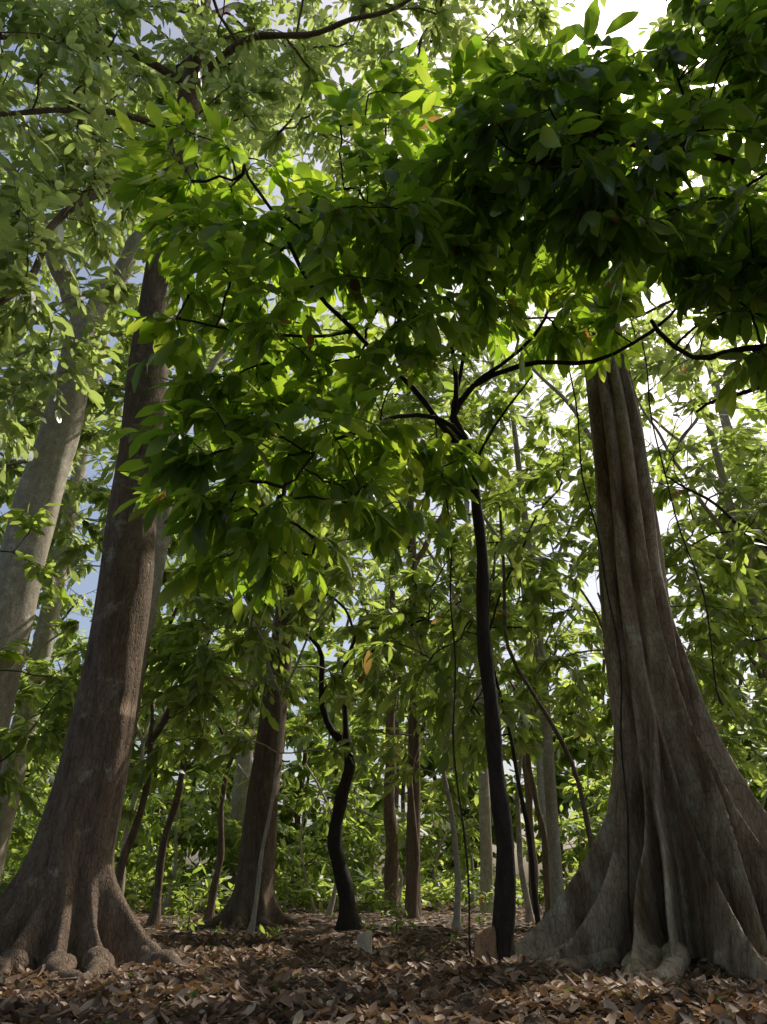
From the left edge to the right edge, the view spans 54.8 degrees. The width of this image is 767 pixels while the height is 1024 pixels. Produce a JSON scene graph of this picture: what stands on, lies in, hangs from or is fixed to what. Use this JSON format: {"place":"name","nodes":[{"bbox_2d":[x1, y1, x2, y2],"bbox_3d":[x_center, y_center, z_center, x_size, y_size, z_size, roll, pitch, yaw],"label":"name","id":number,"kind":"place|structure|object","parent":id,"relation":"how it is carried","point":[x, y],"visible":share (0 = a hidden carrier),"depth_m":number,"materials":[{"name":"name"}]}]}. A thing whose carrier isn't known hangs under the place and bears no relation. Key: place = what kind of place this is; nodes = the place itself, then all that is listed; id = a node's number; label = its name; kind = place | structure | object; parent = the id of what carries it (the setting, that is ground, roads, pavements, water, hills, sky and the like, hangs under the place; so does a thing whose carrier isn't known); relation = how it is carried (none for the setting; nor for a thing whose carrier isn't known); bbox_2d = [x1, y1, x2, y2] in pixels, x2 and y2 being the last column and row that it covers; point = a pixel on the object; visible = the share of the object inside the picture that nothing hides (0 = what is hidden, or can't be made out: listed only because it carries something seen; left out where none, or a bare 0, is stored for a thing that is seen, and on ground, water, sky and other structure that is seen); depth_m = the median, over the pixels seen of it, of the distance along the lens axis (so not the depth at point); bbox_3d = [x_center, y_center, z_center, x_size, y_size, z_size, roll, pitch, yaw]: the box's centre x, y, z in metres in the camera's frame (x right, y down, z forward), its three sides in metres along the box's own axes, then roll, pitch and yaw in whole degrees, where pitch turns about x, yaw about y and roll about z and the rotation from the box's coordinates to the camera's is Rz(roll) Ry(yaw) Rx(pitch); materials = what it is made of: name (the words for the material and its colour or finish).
{"place":"outdoors","nodes":[
{"label":"outdoors","id":0,"kind":"place"},
{"bbox_2d":[0,0,766,891],"label":"sky","id":1,"kind":"structure","parent":0,"point":[650,10],"materials":[{"name":"white"}]},
{"bbox_2d":[0,893,766,1023],"bbox_3d":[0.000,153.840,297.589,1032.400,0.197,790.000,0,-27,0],"label":"ground","id":2,"kind":"structure","parent":0,"point":[399,944],"depth_m":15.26,"materials":[{"name":"brown plant"}]},
{"bbox_2d":[0,532,79,808],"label":"understory tree","id":3,"kind":"object","parent":2,"relation":"on","point":[68,627],"visible":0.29,"depth_m":21.01,"materials":[{"name":"green plant"}]},
{"bbox_2d":[0,503,83,818],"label":"understory tree","id":4,"kind":"object","parent":2,"relation":"on","point":[63,687],"visible":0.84,"depth_m":13.66,"materials":[{"name":"green plant"}]},
{"bbox_2d":[12,579,87,783],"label":"understory tree","id":5,"kind":"object","parent":2,"relation":"on","point":[40,761],"visible":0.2,"depth_m":24.55,"materials":[{"name":"green plant"}]},
{"bbox_2d":[0,498,100,768],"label":"tall forest tree","id":6,"kind":"object","parent":2,"relation":"on","point":[69,607],"visible":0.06,"depth_m":44.43,"materials":[{"name":"leaf"},{"name":"pale bark"}]},
{"bbox_2d":[0,305,247,881],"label":"tall forest tree","id":7,"kind":"object","parent":2,"relation":"on","point":[43,634],"visible":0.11,"depth_m":28.14,"materials":[{"name":"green plant"}]},
{"bbox_2d":[43,599,213,894],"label":"understory tree","id":8,"kind":"object","parent":2,"relation":"on","point":[142,727],"visible":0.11,"depth_m":26.41,"materials":[{"name":"green plant"}]},
{"bbox_2d":[22,588,251,888],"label":"understory tree","id":9,"kind":"object","parent":2,"relation":"on","point":[193,731],"visible":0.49,"depth_m":17.57,"materials":[{"name":"green plant"}]},
{"bbox_2d":[0,32,363,770],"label":"pale forest tree","id":10,"kind":"object","parent":2,"relation":"on","point":[64,390],"visible":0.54,"depth_m":17.24,"materials":[{"name":"green plant"}]},
{"bbox_2d":[25,297,342,852],"bbox_3d":[-5.493,1.152,19.880,8.757,17.926,7.690,-10,-29,18],"label":"forest tree","id":11,"kind":"object","parent":2,"relation":"on","point":[165,545],"visible":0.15,"depth_m":20.15,"materials":[{"name":"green plant"}]},
{"bbox_2d":[143,614,329,919],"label":"understory tree","id":12,"kind":"object","parent":2,"relation":"on","point":[240,729],"visible":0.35,"depth_m":23.13,"materials":[{"name":"green plant"}]},
{"bbox_2d":[140,449,390,910],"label":"tall forest tree","id":13,"kind":"object","parent":2,"relation":"on","point":[239,796],"visible":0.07,"depth_m":37.27,"materials":[{"name":"green plant"}]},
{"bbox_2d":[146,503,428,934],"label":"understory tree","id":14,"kind":"object","parent":2,"relation":"on","point":[206,661],"visible":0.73,"depth_m":16.33,"materials":[{"name":"leaf"},{"name":"dark bark"}]},
{"bbox_2d":[0,0,575,986],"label":"tall buttressed tree","id":15,"kind":"object","parent":2,"relation":"on","point":[64,908],"visible":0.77,"depth_m":12.65,"materials":[{"name":"brown plant"}]},
{"bbox_2d":[0,857,578,942],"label":"undergrowth","id":16,"kind":"object","parent":2,"relation":"on","point":[367,884],"visible":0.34,"depth_m":31.04,"materials":[{"name":"green plant"}]},
{"bbox_2d":[185,498,520,930],"bbox_3d":[-0.760,4.714,19.134,9.035,11.078,5.979,0,-27,0],"label":"twisted tree","id":17,"kind":"object","parent":2,"relation":"on","point":[348,918],"visible":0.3,"depth_m":19.26,"materials":[{"name":"green plant"}]},
{"bbox_2d":[357,931,371,952],"bbox_3d":[-0.268,6.075,10.364,0.281,0.368,0.274,0,-27,0],"label":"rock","id":18,"kind":"object","parent":2,"relation":"on","point":[364,940],"visible":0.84,"depth_m":10.32,"materials":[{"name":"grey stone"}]},
{"bbox_2d":[164,309,565,928],"bbox_3d":[-1.310,1.755,23.820,15.045,20.453,9.533,0,-27,0],"label":"forest tree","id":19,"kind":"object","parent":2,"relation":"on","point":[236,912],"visible":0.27,"depth_m":20.94,"materials":[{"name":"brown plant"}]},
{"bbox_2d":[145,493,593,925],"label":"young tree stems","id":20,"kind":"object","parent":2,"relation":"on","point":[391,869],"visible":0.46,"depth_m":21.95,"materials":[{"name":"brown plant"}]},
{"bbox_2d":[0,734,766,915],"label":"distant young trees","id":21,"kind":"object","parent":2,"relation":"on","point":[140,863],"visible":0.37,"depth_m":33.82,"materials":[{"name":"green plant"}]},
{"bbox_2d":[0,558,766,903],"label":"distant trees","id":22,"kind":"object","parent":2,"relation":"on","point":[312,760],"visible":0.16,"depth_m":59.27,"materials":[{"name":"green plant"}]},
{"bbox_2d":[101,26,675,962],"bbox_3d":[0.376,-0.897,9.627,8.644,12.396,5.249,0,-27,0],"label":"cacao tree","id":23,"kind":"object","parent":2,"relation":"on","point":[349,242],"visible":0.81,"depth_m":9.80,"materials":[{"name":"green plant"}]},
{"bbox_2d":[291,496,495,821],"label":"tall forest tree","id":24,"kind":"object","parent":2,"relation":"on","point":[427,565],"visible":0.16,"depth_m":48.93,"materials":[{"name":"green plant"}]},
{"bbox_2d":[246,295,565,918],"bbox_3d":[0.607,1.894,30.428,15.296,26.249,10.875,0,-27,0],"label":"tall forest tree","id":25,"kind":"object","parent":2,"relation":"on","point":[267,496],"visible":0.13,"depth_m":30.50,"materials":[{"name":"green plant"}]},
{"bbox_2d":[324,583,507,920],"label":"understory tree","id":26,"kind":"object","parent":2,"relation":"on","point":[392,744],"visible":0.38,"depth_m":24.28,"materials":[{"name":"green plant"}]},
{"bbox_2d":[338,569,568,930],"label":"understory tree","id":27,"kind":"object","parent":2,"relation":"on","point":[445,783],"visible":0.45,"depth_m":18.01,"materials":[{"name":"green plant"}]},
{"bbox_2d":[332,380,589,924],"bbox_3d":[1.617,2.124,14.513,5.226,11.301,4.489,0,-27,0],"label":"understory tree","id":28,"kind":"object","parent":2,"relation":"on","point":[544,590],"visible":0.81,"depth_m":14.31,"materials":[{"name":"green plant"}]},
{"bbox_2d":[326,424,603,913],"bbox_3d":[3.797,6.267,36.313,15.374,23.850,10.372,0,-27,0],"label":"tall forest tree","id":29,"kind":"object","parent":2,"relation":"on","point":[486,866],"visible":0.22,"depth_m":33.72,"materials":[{"name":"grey plant"}]},
{"bbox_2d":[368,345,589,905],"bbox_3d":[2.683,2.779,21.976,6.895,16.946,7.294,-23,-35,38],"label":"forest tree","id":30,"kind":"object","parent":2,"relation":"on","point":[504,399],"visible":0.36,"depth_m":23.42,"materials":[{"name":"green plant"}]},
{"bbox_2d":[473,926,498,960],"bbox_3d":[1.137,5.015,8.424,0.318,0.520,0.250,0,-27,0],"label":"bark slab","id":31,"kind":"object","parent":2,"relation":"on","point":[485,939],"depth_m":8.48,"materials":[{"name":"brown wood"}]},
{"bbox_2d":[233,0,766,983],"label":"fluted buttress tree","id":32,"kind":"object","parent":2,"relation":"on","point":[695,884],"visible":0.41,"depth_m":9.92,"materials":[{"name":"brown plant"}]},
{"bbox_2d":[435,341,723,961],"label":"hanging vines","id":33,"kind":"object","parent":32,"relation":"hanging from","point":[469,938],"visible":0.86,"depth_m":10.15,"materials":[{"name":"brown plant"}]},
{"bbox_2d":[433,590,577,916],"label":"understory tree","id":34,"kind":"object","parent":2,"relation":"on","point":[545,863],"visible":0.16,"depth_m":25.82,"materials":[{"name":"grey plant"}]},
{"bbox_2d":[433,495,604,906],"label":"tall forest tree","id":35,"kind":"object","parent":2,"relation":"on","point":[539,763],"visible":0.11,"depth_m":50.89,"materials":[{"name":"green plant"}]},
{"bbox_2d":[442,571,612,924],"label":"understory tree","id":36,"kind":"object","parent":2,"relation":"on","point":[588,639],"visible":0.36,"depth_m":21.91,"materials":[{"name":"green plant"}]},
{"bbox_2d":[403,0,766,418],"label":"cacao tree","id":37,"kind":"object","parent":2,"relation":"on","point":[594,206],"visible":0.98,"depth_m":8.90,"materials":[{"name":"green plant"}]},
{"bbox_2d":[438,284,766,665],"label":"tall forest tree","id":38,"kind":"object","parent":2,"relation":"on","point":[579,383],"visible":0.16,"depth_m":29.52,"materials":[{"name":"green plant"}]},
{"bbox_2d":[497,455,766,742],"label":"understory tree","id":39,"kind":"object","parent":2,"relation":"on","point":[723,570],"visible":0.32,"depth_m":17.18,"materials":[{"name":"green plant"}]},
{"bbox_2d":[540,302,766,679],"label":"forest tree","id":40,"kind":"object","parent":2,"relation":"on","point":[752,488],"visible":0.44,"depth_m":21.89,"materials":[{"name":"green plant"}]},
{"bbox_2d":[552,540,766,786],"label":"understory tree","id":41,"kind":"object","parent":2,"relation":"on","point":[603,724],"visible":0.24,"depth_m":21.10,"materials":[{"name":"green plant"}]},
{"bbox_2d":[560,305,766,686],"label":"tall forest tree","id":42,"kind":"object","parent":2,"relation":"on","point":[691,437],"visible":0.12,"depth_m":34.67,"materials":[{"name":"green plant"}]},
{"bbox_2d":[646,366,766,718],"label":"understory tree","id":43,"kind":"object","parent":2,"relation":"on","point":[745,535],"visible":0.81,"depth_m":15.25,"materials":[{"name":"green plant"}]},
{"bbox_2d":[668,548,766,747],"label":"understory tree","id":44,"kind":"object","parent":2,"relation":"on","point":[761,700],"visible":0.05,"depth_m":26.61,"materials":[{"name":"green plant"}]},
{"bbox_2d":[675,539,766,788],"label":"tall forest tree","id":45,"kind":"object","parent":2,"relation":"on","point":[737,694],"visible":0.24,"depth_m":44.99,"materials":[{"name":"green plant"}]},
{"bbox_2d":[684,390,766,693],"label":"understory tree","id":46,"kind":"object","parent":2,"relation":"on","point":[757,562],"visible":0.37,"depth_m":21.66,"materials":[{"name":"green plant"}]}
]}

